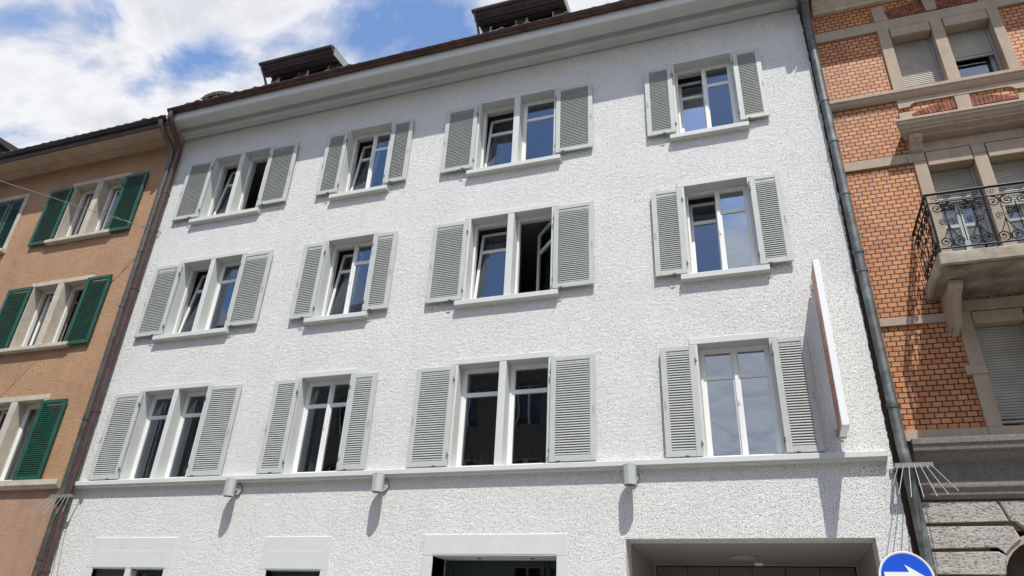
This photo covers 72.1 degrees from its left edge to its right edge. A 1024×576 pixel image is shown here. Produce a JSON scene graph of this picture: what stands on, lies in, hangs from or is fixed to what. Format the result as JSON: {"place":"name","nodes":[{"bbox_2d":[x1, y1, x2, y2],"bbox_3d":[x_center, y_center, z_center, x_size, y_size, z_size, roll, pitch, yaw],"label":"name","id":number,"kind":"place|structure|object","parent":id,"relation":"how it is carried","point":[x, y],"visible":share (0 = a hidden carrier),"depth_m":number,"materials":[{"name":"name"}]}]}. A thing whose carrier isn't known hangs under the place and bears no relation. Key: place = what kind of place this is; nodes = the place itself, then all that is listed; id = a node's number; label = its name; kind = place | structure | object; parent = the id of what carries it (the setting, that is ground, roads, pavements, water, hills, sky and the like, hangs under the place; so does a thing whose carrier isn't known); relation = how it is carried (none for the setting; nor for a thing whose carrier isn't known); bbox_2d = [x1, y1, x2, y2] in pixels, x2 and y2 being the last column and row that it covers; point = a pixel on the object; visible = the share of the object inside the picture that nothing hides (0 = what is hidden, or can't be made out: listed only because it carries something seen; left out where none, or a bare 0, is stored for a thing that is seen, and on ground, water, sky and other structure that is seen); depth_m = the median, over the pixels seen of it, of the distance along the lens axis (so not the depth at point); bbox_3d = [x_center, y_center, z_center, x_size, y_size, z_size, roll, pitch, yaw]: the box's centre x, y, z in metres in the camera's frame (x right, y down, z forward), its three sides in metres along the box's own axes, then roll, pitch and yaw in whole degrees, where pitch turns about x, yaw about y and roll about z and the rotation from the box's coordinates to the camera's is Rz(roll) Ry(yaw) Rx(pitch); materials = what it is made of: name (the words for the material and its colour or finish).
{"place":"outdoors","nodes":[
{"label":"outdoors","id":0,"kind":"place"},
{"bbox_2d":[0,0,618,147],"label":"sky","id":1,"kind":"structure","parent":0,"point":[69,68],"materials":[{"name":"blue"}]},
{"bbox_2d":[514,369,547,463],"bbox_3d":[0.393,2.319,10.890,0.744,2.360,0.088,-7,-29,18],"label":"window pane","id":2,"kind":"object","parent":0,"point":[530,429],"visible":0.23,"depth_m":11.06,"materials":[{"name":"clear glass"}]},
{"bbox_2d":[540,232,550,290],"bbox_3d":[0.743,-0.011,12.402,0.514,2.320,0.085,-7,-29,18],"label":"window pane","id":3,"kind":"structure","parent":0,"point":[545,269],"depth_m":12.67,"materials":[{"name":"clear glass"}]},
{"bbox_2d":[809,0,1023,575],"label":"brick house","id":4,"kind":"structure","parent":0,"point":[926,98],"depth_m":9.73,"materials":[{"name":"brick"}]},
{"bbox_2d":[877,7,1019,89],"bbox_3d":[6.823,-3.651,11.151,1.700,1.400,0.432,-7,-29,18],"label":"window","id":5,"kind":"structure","parent":4,"relation":"in","point":[926,52],"depth_m":11.12,"materials":[{"name":"stone"}]},
{"bbox_2d":[907,127,1023,251],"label":"window","id":6,"kind":"structure","parent":4,"relation":"in","point":[997,157],"depth_m":10.01,"materials":[{"name":"stone"}]},
{"bbox_2d":[960,295,1023,426],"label":"window","id":7,"kind":"structure","parent":4,"relation":"in","point":[991,320],"depth_m":8.88,"materials":[{"name":"stone"}]},
{"bbox_2d":[999,536,1023,575],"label":"arched window","id":8,"kind":"structure","parent":4,"relation":"in","point":[1015,558],"depth_m":7.94,"materials":[{"name":"stone"}]},
{"label":"ground","id":9,"kind":"structure","parent":0,"visible":0},
{"bbox_2d":[0,115,186,575],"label":"orange house","id":10,"kind":"structure","parent":9,"relation":"on","point":[68,271],"depth_m":15.38,"materials":[{"name":"paint"}]},
{"bbox_2d":[0,193,30,253],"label":"window","id":11,"kind":"structure","parent":10,"relation":"in","point":[25,197],"depth_m":17.35,"materials":[{"name":"beige stone"}]},
{"bbox_2d":[0,394,51,480],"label":"window","id":12,"kind":"structure","parent":10,"relation":"in","point":[20,412],"depth_m":14.01,"materials":[{"name":"beige stone"}]},
{"bbox_2d":[0,274,95,354],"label":"window","id":13,"kind":"structure","parent":10,"relation":"in","point":[65,292],"depth_m":15.30,"materials":[{"name":"beige stone"}]},
{"bbox_2d":[44,172,133,245],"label":"window","id":14,"kind":"structure","parent":10,"relation":"in","point":[104,191],"depth_m":16.59,"materials":[{"name":"beige stone"}]},
{"bbox_2d":[38,0,937,575],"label":"white house","id":15,"kind":"structure","parent":9,"relation":"on","point":[672,178],"depth_m":11.65,"materials":[{"name":"paint"}]},
{"bbox_2d":[29,494,83,513],"bbox_3d":[-7.771,3.751,12.152,0.835,0.408,0.581,-7,-29,18],"label":"pipe guard","id":16,"kind":"object","parent":15,"relation":"attached to","point":[61,496],"visible":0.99,"depth_m":12.28,"materials":[{"name":"metal"}]},
{"bbox_2d":[1,181,160,233],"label":"span wire","id":17,"kind":"object","parent":15,"relation":"attached to","point":[85,208],"visible":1,"depth_m":14.73,"materials":[{"name":"metal"}]},
{"bbox_2d":[85,537,178,575],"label":"window","id":18,"kind":"structure","parent":15,"relation":"in","point":[129,554],"depth_m":11.53,"materials":[{"name":"grey paint"}]},
{"bbox_2d":[146,399,171,477],"bbox_3d":[-6.587,3.140,13.107,0.244,2.360,0.087,-7,-29,18],"label":"curtain","id":19,"kind":"object","parent":15,"relation":"hanging from","point":[157,443],"visible":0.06,"depth_m":13.25,"materials":[{"name":"fabric"}]},
{"bbox_2d":[114,381,214,479],"bbox_3d":[-6.125,2.633,12.698,1.660,1.749,0.405,-7,-29,18],"label":"window","id":20,"kind":"structure","parent":15,"relation":"in","point":[182,396],"depth_m":12.78,"materials":[{"name":"grey paint"}]},
{"bbox_2d":[181,396,205,476],"bbox_3d":[-5.850,3.050,12.867,0.240,2.360,0.068,-3,-28,10],"label":"curtain","id":21,"kind":"object","parent":15,"relation":"hanging from","point":[192,439],"visible":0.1,"depth_m":13.02,"materials":[{"name":"fabric"}]},
{"bbox_2d":[152,250,248,341],"bbox_3d":[-5.987,0.245,14.007,1.737,1.835,0.629,-7,-29,18],"label":"window","id":22,"kind":"structure","parent":15,"relation":"in","point":[217,266],"depth_m":14.08,"materials":[{"name":"grey paint"}]},
{"bbox_2d":[188,143,275,224],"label":"window","id":23,"kind":"structure","parent":15,"relation":"in","point":[246,160],"depth_m":15.37,"materials":[{"name":"grey paint"}]},
{"bbox_2d":[222,478,242,496],"bbox_3d":[-4.513,3.236,11.355,0.184,0.265,0.287,-7,-29,18],"label":"wall lamp","id":24,"kind":"object","parent":15,"relation":"attached to","point":[232,488],"visible":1,"depth_m":11.28,"materials":[{"name":"grey metal"}]},
{"bbox_2d":[258,536,332,575],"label":"window","id":25,"kind":"structure","parent":15,"relation":"in","point":[295,555],"depth_m":10.59,"materials":[{"name":"grey paint"}]},
{"bbox_2d":[278,368,357,473],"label":"window","id":26,"kind":"structure","parent":15,"relation":"in","point":[334,378],"depth_m":11.87,"materials":[{"name":"grey paint"}]},
{"bbox_2d":[307,386,329,471],"bbox_3d":[-3.359,2.758,12.077,0.224,2.360,0.083,-7,-29,18],"label":"curtain","id":27,"kind":"object","parent":15,"relation":"hanging from","point":[317,434],"visible":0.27,"depth_m":12.21,"materials":[{"name":"fabric"}]},
{"bbox_2d":[303,229,379,324],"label":"window","id":28,"kind":"structure","parent":15,"relation":"in","point":[354,241],"depth_m":13.18,"materials":[{"name":"grey paint"}]},
{"bbox_2d":[339,254,365,313],"bbox_3d":[-3.126,0.364,13.481,0.354,2.320,0.068,-7,-29,18],"label":"window pane","id":29,"kind":"structure","parent":15,"relation":"hanging from","point":[354,304],"depth_m":13.64,"materials":[{"name":"clear glass"}]},
{"bbox_2d":[329,118,397,200],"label":"window","id":30,"kind":"structure","parent":15,"relation":"in","point":[375,131],"depth_m":14.46,"materials":[{"name":"grey paint"}]},
{"bbox_2d":[362,149,376,188],"bbox_3d":[-3.069,-2.003,14.759,0.224,2.300,0.064,-13,-32,27],"label":"curtain","id":31,"kind":"object","parent":15,"relation":"hanging from","point":[366,172],"visible":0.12,"depth_m":15.06,"materials":[{"name":"fabric"}]},
{"bbox_2d":[371,473,389,492],"bbox_3d":[-1.980,2.934,10.544,0.184,0.265,0.287,-7,-29,18],"label":"wall lamp","id":32,"kind":"object","parent":15,"relation":"attached to","point":[380,484],"visible":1,"depth_m":10.46,"materials":[{"name":"grey metal"}]},
{"bbox_2d":[465,373,498,465],"bbox_3d":[-0.363,2.410,11.134,0.744,2.360,0.088,-7,-29,18],"label":"window pane","id":33,"kind":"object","parent":15,"relation":"hanging from","point":[481,433],"visible":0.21,"depth_m":11.31,"materials":[{"name":"clear glass"}]},
{"bbox_2d":[421,534,567,575],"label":"window","id":34,"kind":"structure","parent":15,"relation":"in","point":[440,544],"depth_m":9.82,"materials":[{"name":"grey paint"}]},
{"bbox_2d":[447,351,555,466],"bbox_3d":[-0.119,1.918,10.774,1.704,1.749,0.405,-7,-29,18],"label":"window","id":35,"kind":"structure","parent":15,"relation":"in","point":[507,366],"depth_m":10.86,"materials":[{"name":"grey paint"}]},
{"bbox_2d":[481,231,522,297],"bbox_3d":[-0.196,0.017,12.544,0.744,2.320,0.088,-7,-29,18],"label":"window pane","id":36,"kind":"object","parent":15,"relation":"hanging from","point":[493,274],"visible":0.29,"depth_m":12.79,"materials":[{"name":"clear glass"}]},
{"bbox_2d":[491,122,512,165],"bbox_3d":[-0.211,-2.339,13.851,0.454,2.300,0.086,-7,-29,18],"label":"window pane","id":37,"kind":"structure","parent":15,"relation":"hanging from","point":[502,151],"depth_m":14.11,"materials":[{"name":"glass"}]},
{"bbox_2d":[454,202,558,307],"bbox_3d":[0.060,-0.411,12.190,1.781,1.835,0.887,-7,-29,18],"label":"window","id":38,"kind":"structure","parent":15,"relation":"in","point":[513,219],"depth_m":12.19,"materials":[{"name":"grey paint"}]},
{"bbox_2d":[466,84,560,177],"bbox_3d":[0.141,-2.849,13.348,1.781,1.829,0.628,-7,-29,18],"label":"window","id":39,"kind":"structure","parent":15,"relation":"in","point":[519,104],"depth_m":13.43,"materials":[{"name":"grey paint"}]},
{"bbox_2d":[623,463,638,486],"bbox_3d":[1.586,2.510,9.402,0.184,0.265,0.287,-7,-29,18],"label":"wall lamp","id":40,"kind":"object","parent":15,"relation":"attached to","point":[630,477],"visible":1,"depth_m":9.31,"materials":[{"name":"grey metal"}]},
{"bbox_2d":[667,48,749,142],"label":"window","id":41,"kind":"structure","parent":15,"relation":"in","point":[704,64],"depth_m":12.43,"materials":[{"name":"grey paint"}]},
{"bbox_2d":[677,171,770,282],"bbox_3d":[3.274,-0.857,11.040,1.263,1.835,0.629,-7,-29,18],"label":"window","id":42,"kind":"structure","parent":15,"relation":"in","point":[734,183],"depth_m":11.13,"materials":[{"name":"grey paint"}]},
{"bbox_2d":[689,331,792,456],"bbox_3d":[3.137,1.531,9.732,1.186,1.749,0.405,-7,-29,18],"label":"window","id":43,"kind":"structure","parent":15,"relation":"in","point":[732,345],"depth_m":9.85,"materials":[{"name":"grey paint"}]},
{"bbox_2d":[728,555,757,561],"bbox_3d":[3.326,3.894,10.130,0.420,0.045,0.420,-7,-29,18],"label":"ceiling light","id":44,"kind":"object","parent":15,"relation":"attached to","point":[743,558],"visible":1,"depth_m":10.03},
{"bbox_2d":[752,562,764,565],"bbox_3d":[3.707,4.146,10.567,0.180,0.045,0.180,-7,-29,18],"label":"ceiling light","id":45,"kind":"object","parent":15,"relation":"attached to","point":[758,563],"visible":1,"depth_m":10.52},
{"bbox_2d":[810,259,849,436],"bbox_3d":[4.129,0.767,9.182,0.120,2.285,0.620,-7,-29,18],"label":"projecting sign","id":46,"kind":"object","parent":15,"relation":"attached to","point":[833,370],"visible":1,"depth_m":8.94,"materials":[{"name":"metal"}]},
{"bbox_2d":[889,462,958,496],"bbox_3d":[4.717,2.247,8.163,0.638,0.476,0.581,-7,-29,18],"label":"pipe guard","id":47,"kind":"object","parent":15,"relation":"attached to","point":[915,465],"visible":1,"depth_m":8.26,"materials":[{"name":"metal"}]},
{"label":"pavement","id":48,"kind":"structure","parent":0,"visible":0},
{"bbox_2d":[879,551,934,575],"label":"traffic sign","id":49,"kind":"object","parent":48,"relation":"on","point":[901,563],"visible":1,"depth_m":7.02,"materials":[{"name":"metal"}]}
]}

